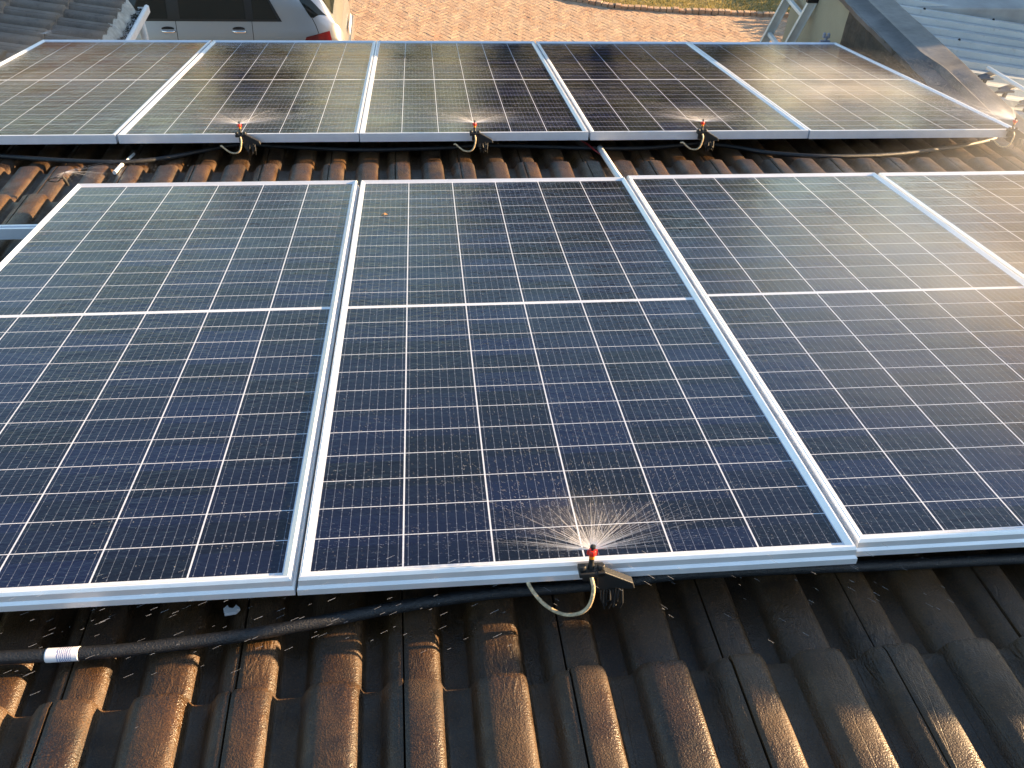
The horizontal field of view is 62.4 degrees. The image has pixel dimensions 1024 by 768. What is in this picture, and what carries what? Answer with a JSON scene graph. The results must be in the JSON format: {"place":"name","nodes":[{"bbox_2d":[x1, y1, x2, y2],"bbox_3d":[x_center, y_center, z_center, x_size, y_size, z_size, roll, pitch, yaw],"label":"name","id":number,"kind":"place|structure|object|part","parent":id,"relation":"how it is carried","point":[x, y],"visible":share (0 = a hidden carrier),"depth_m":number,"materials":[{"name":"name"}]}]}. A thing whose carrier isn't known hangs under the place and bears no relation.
{"place":"outdoors","nodes":[
{"label":"outdoors","id":0,"kind":"place"},
{"bbox_2d":[349,0,787,43],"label":"driveway","id":1,"kind":"structure","parent":0,"point":[471,20],"depth_m":14.63,"materials":[{"name":"brick"}]},
{"bbox_2d":[128,0,354,40],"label":"parked car","id":2,"kind":"object","parent":1,"relation":"on","point":[327,20],"visible":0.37,"depth_m":11.52,"materials":[{"name":"silver metal"}]},
{"bbox_3d":[-5.113,-5.141,11.243,0.980,0.515,0.155,-2,45,-5],"label":"window","id":3,"kind":"part","parent":2,"relation":"part of","materials":[{"name":"black glass"}]},
{"bbox_3d":[-4.053,-5.185,11.332,0.870,0.509,0.151,-2,45,-5],"label":"window","id":4,"kind":"part","parent":2,"relation":"part of","materials":[{"name":"black glass"}]},
{"bbox_3d":[-3.362,-5.196,11.407,0.320,0.478,0.146,-2,45,-5],"label":"window","id":5,"kind":"part","parent":2,"relation":"part of","materials":[{"name":"black glass"}]},
{"bbox_3d":[-2.693,-5.767,12.036,0.300,0.472,1.307,-2,45,-5],"label":"rear window","id":6,"kind":"part","parent":2,"relation":"part of","materials":[{"name":"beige glass"}]},
{"bbox_2d":[602,0,790,11],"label":"lawn","id":7,"kind":"structure","parent":0,"point":[696,3],"depth_m":15.56,"materials":[{"name":"green plant"}]},
{"bbox_2d":[565,0,788,17],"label":"brick edging","id":8,"kind":"object","parent":7,"relation":"on","point":[699,11],"visible":0.48,"depth_m":15.18,"materials":[{"name":"brick"}]},
{"label":"ground","id":9,"kind":"structure","parent":0,"visible":0},
{"bbox_2d":[0,0,149,57],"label":"tiled outbuilding","id":10,"kind":"structure","parent":9,"relation":"on","point":[24,24],"depth_m":6.08,"materials":[{"name":"tile"}]},
{"bbox_2d":[0,49,1023,767],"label":"tiled house","id":11,"kind":"structure","parent":9,"relation":"on","point":[900,669],"depth_m":1.50,"materials":[{"name":"concrete"}]},
{"bbox_2d":[48,175,69,185],"bbox_3d":[-1.818,-0.819,3.382,0.084,0.052,0.040,19,59,16],"label":"sprinkler","id":12,"kind":"object","parent":11,"relation":"attached to","point":[64,180],"visible":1,"depth_m":3.37,"materials":[{"name":"black plastic"}]},
{"bbox_2d":[112,153,134,174],"bbox_3d":[-1.697,-0.970,3.703,0.017,0.026,0.295,-2,33,-5],"label":"pipe stub","id":13,"kind":"object","parent":11,"relation":"on","point":[117,168],"visible":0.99,"depth_m":3.63,"materials":[{"name":"white plastic"}]},
{"bbox_2d":[223,605,239,615],"bbox_3d":[-0.520,0.420,1.566,0.030,0.007,0.020,-2,32,-5],"label":"plastic clip","id":14,"kind":"object","parent":11,"relation":"on","point":[228,611],"visible":1,"depth_m":1.56,"materials":[{"name":"grey plastic"}]},
{"bbox_2d":[0,137,997,164],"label":"irrigation hose","id":15,"kind":"object","parent":11,"relation":"on","point":[435,148],"visible":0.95,"depth_m":3.95,"materials":[{"name":"black rubber"}]},
{"bbox_2d":[0,552,1023,664],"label":"irrigation hose","id":16,"kind":"object","parent":11,"relation":"on","point":[59,654],"visible":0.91,"depth_m":1.56,"materials":[{"name":"black rubber"}]},
{"bbox_2d":[580,140,599,153],"bbox_3d":[0.359,-1.123,3.992,0.016,0.043,0.231,-16,48,-19],"label":"cable","id":17,"kind":"object","parent":11,"relation":"on","point":[590,146],"visible":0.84,"depth_m":3.97,"materials":[{"name":"black rubber"}]},
{"bbox_2d":[597,145,621,176],"bbox_3d":[0.444,-0.965,3.747,0.039,0.026,0.541,-2,33,-5],"label":"mounting rail","id":18,"kind":"object","parent":11,"relation":"attached to","point":[608,162],"visible":0.6,"depth_m":3.77,"materials":[{"name":"silver metal"}]},
{"bbox_2d":[760,0,818,41],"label":"ladder","id":19,"kind":"object","parent":9,"relation":"on","point":[805,13],"visible":0.11,"depth_m":6.59,"materials":[{"name":"metal"}]},
{"bbox_2d":[782,0,1023,140],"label":"garage","id":20,"kind":"structure","parent":9,"relation":"on","point":[954,49],"depth_m":5.62,"materials":[{"name":"beige paint"}]},
{"bbox_2d":[978,66,1023,111],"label":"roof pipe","id":21,"kind":"object","parent":20,"relation":"attached to","point":[1005,90],"visible":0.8,"depth_m":5.03,"materials":[{"name":"white plastic"}]},
{"bbox_3d":[0.643,0.136,1.982,4.250,0.038,0.040,-2,33,-5],"label":"rail","id":22,"kind":"object","parent":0,"visible":0},
{"bbox_2d":[0,180,358,611],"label":"solar panel","id":23,"kind":"object","parent":22,"relation":"attached to","point":[166,353],"visible":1,"depth_m":2.03,"materials":[{"name":"glass"}]},
{"bbox_2d":[297,177,857,594],"bbox_3d":[0.034,-0.224,2.443,1.048,0.041,2.118,-2,33,-5],"label":"solar panel","id":24,"kind":"object","parent":22,"relation":"attached to","point":[539,379],"visible":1,"depth_m":1.96,"materials":[{"name":"blue glass"}]},
{"bbox_2d":[526,544,634,616],"bbox_3d":[0.126,0.350,1.536,0.199,0.145,0.068,-2,33,-5],"label":"sprinkler","id":25,"kind":"object","parent":24,"relation":"attached to","point":[600,577],"visible":1,"depth_m":1.54,"materials":[{"name":"black plastic"}]},
{"bbox_2d":[626,173,1023,556],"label":"solar panel","id":26,"kind":"object","parent":22,"relation":"attached to","point":[870,326],"visible":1,"depth_m":2.30,"materials":[{"name":"blue glass"}]},
{"bbox_2d":[878,171,1023,279],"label":"solar panel","id":27,"kind":"object","parent":22,"relation":"on","point":[983,211],"visible":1,"depth_m":3.21,"materials":[{"name":"blue glass"}]},
{"bbox_3d":[-0.203,-1.365,4.299,5.200,0.038,0.040,-2,33,-5],"label":"rail","id":28,"kind":"object","parent":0,"visible":0},
{"bbox_2d":[0,40,211,144],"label":"solar panel","id":29,"kind":"object","parent":28,"relation":"on","point":[80,91],"visible":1,"depth_m":4.46,"materials":[{"name":"glass"}]},
{"bbox_2d":[117,40,375,143],"bbox_3d":[-1.317,-1.667,4.660,1.048,0.040,2.118,-2,33,-5],"label":"solar panel","id":30,"kind":"object","parent":28,"relation":"on","point":[215,91],"visible":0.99,"depth_m":4.35,"materials":[{"name":"black glass"}]},
{"bbox_2d":[220,122,260,154],"bbox_3d":[-1.211,-1.093,3.752,0.180,0.144,0.063,-2,33,-5],"label":"sprinkler","id":31,"kind":"object","parent":30,"relation":"attached to","point":[249,141],"visible":1,"depth_m":3.75,"materials":[{"name":"black plastic"}]},
{"bbox_2d":[359,41,588,141],"bbox_3d":[-0.270,-1.701,4.755,1.048,0.039,2.118,-2,33,-5],"label":"solar panel","id":32,"kind":"object","parent":28,"relation":"on","point":[454,90],"visible":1,"depth_m":4.45,"materials":[{"name":"black glass"}]},
{"bbox_2d":[453,120,492,152],"bbox_3d":[-0.178,-1.127,3.846,0.180,0.144,0.063,-2,33,-5],"label":"sprinkler","id":33,"kind":"object","parent":32,"relation":"attached to","point":[479,139],"visible":1,"depth_m":3.85,"materials":[{"name":"black plastic"}]},
{"bbox_2d":[536,41,808,139],"bbox_3d":[0.783,-1.736,4.851,1.048,0.038,2.118,-2,33,-5],"label":"solar panel","id":34,"kind":"object","parent":28,"relation":"on","point":[647,90],"visible":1,"depth_m":4.55,"materials":[{"name":"black glass"}]},
{"bbox_2d":[680,119,717,150],"bbox_3d":[0.875,-1.162,3.941,0.180,0.144,0.063,-2,33,-5],"label":"sprinkler","id":35,"kind":"object","parent":34,"relation":"attached to","point":[705,136],"visible":1,"depth_m":3.94,"materials":[{"name":"black plastic"}]},
{"bbox_2d":[689,42,1018,138],"bbox_3d":[1.831,-1.769,4.942,1.048,0.040,2.118,-2,33,-5],"label":"solar panel","id":36,"kind":"object","parent":28,"relation":"on","point":[826,90],"visible":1,"depth_m":4.65,"materials":[{"name":"black glass"}]},
{"bbox_2d":[819,33,829,41],"bbox_3d":[2.211,-2.420,5.979,0.070,0.125,0.044,-2,33,-5],"label":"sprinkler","id":37,"kind":"object","parent":36,"relation":"attached to","point":[824,36],"visible":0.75,"depth_m":5.96,"materials":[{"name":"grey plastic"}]},
{"bbox_2d":[990,118,1023,148],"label":"sprinkler","id":38,"kind":"object","parent":36,"relation":"attached to","point":[1013,135],"visible":1,"depth_m":4.08,"materials":[{"name":"black plastic"}]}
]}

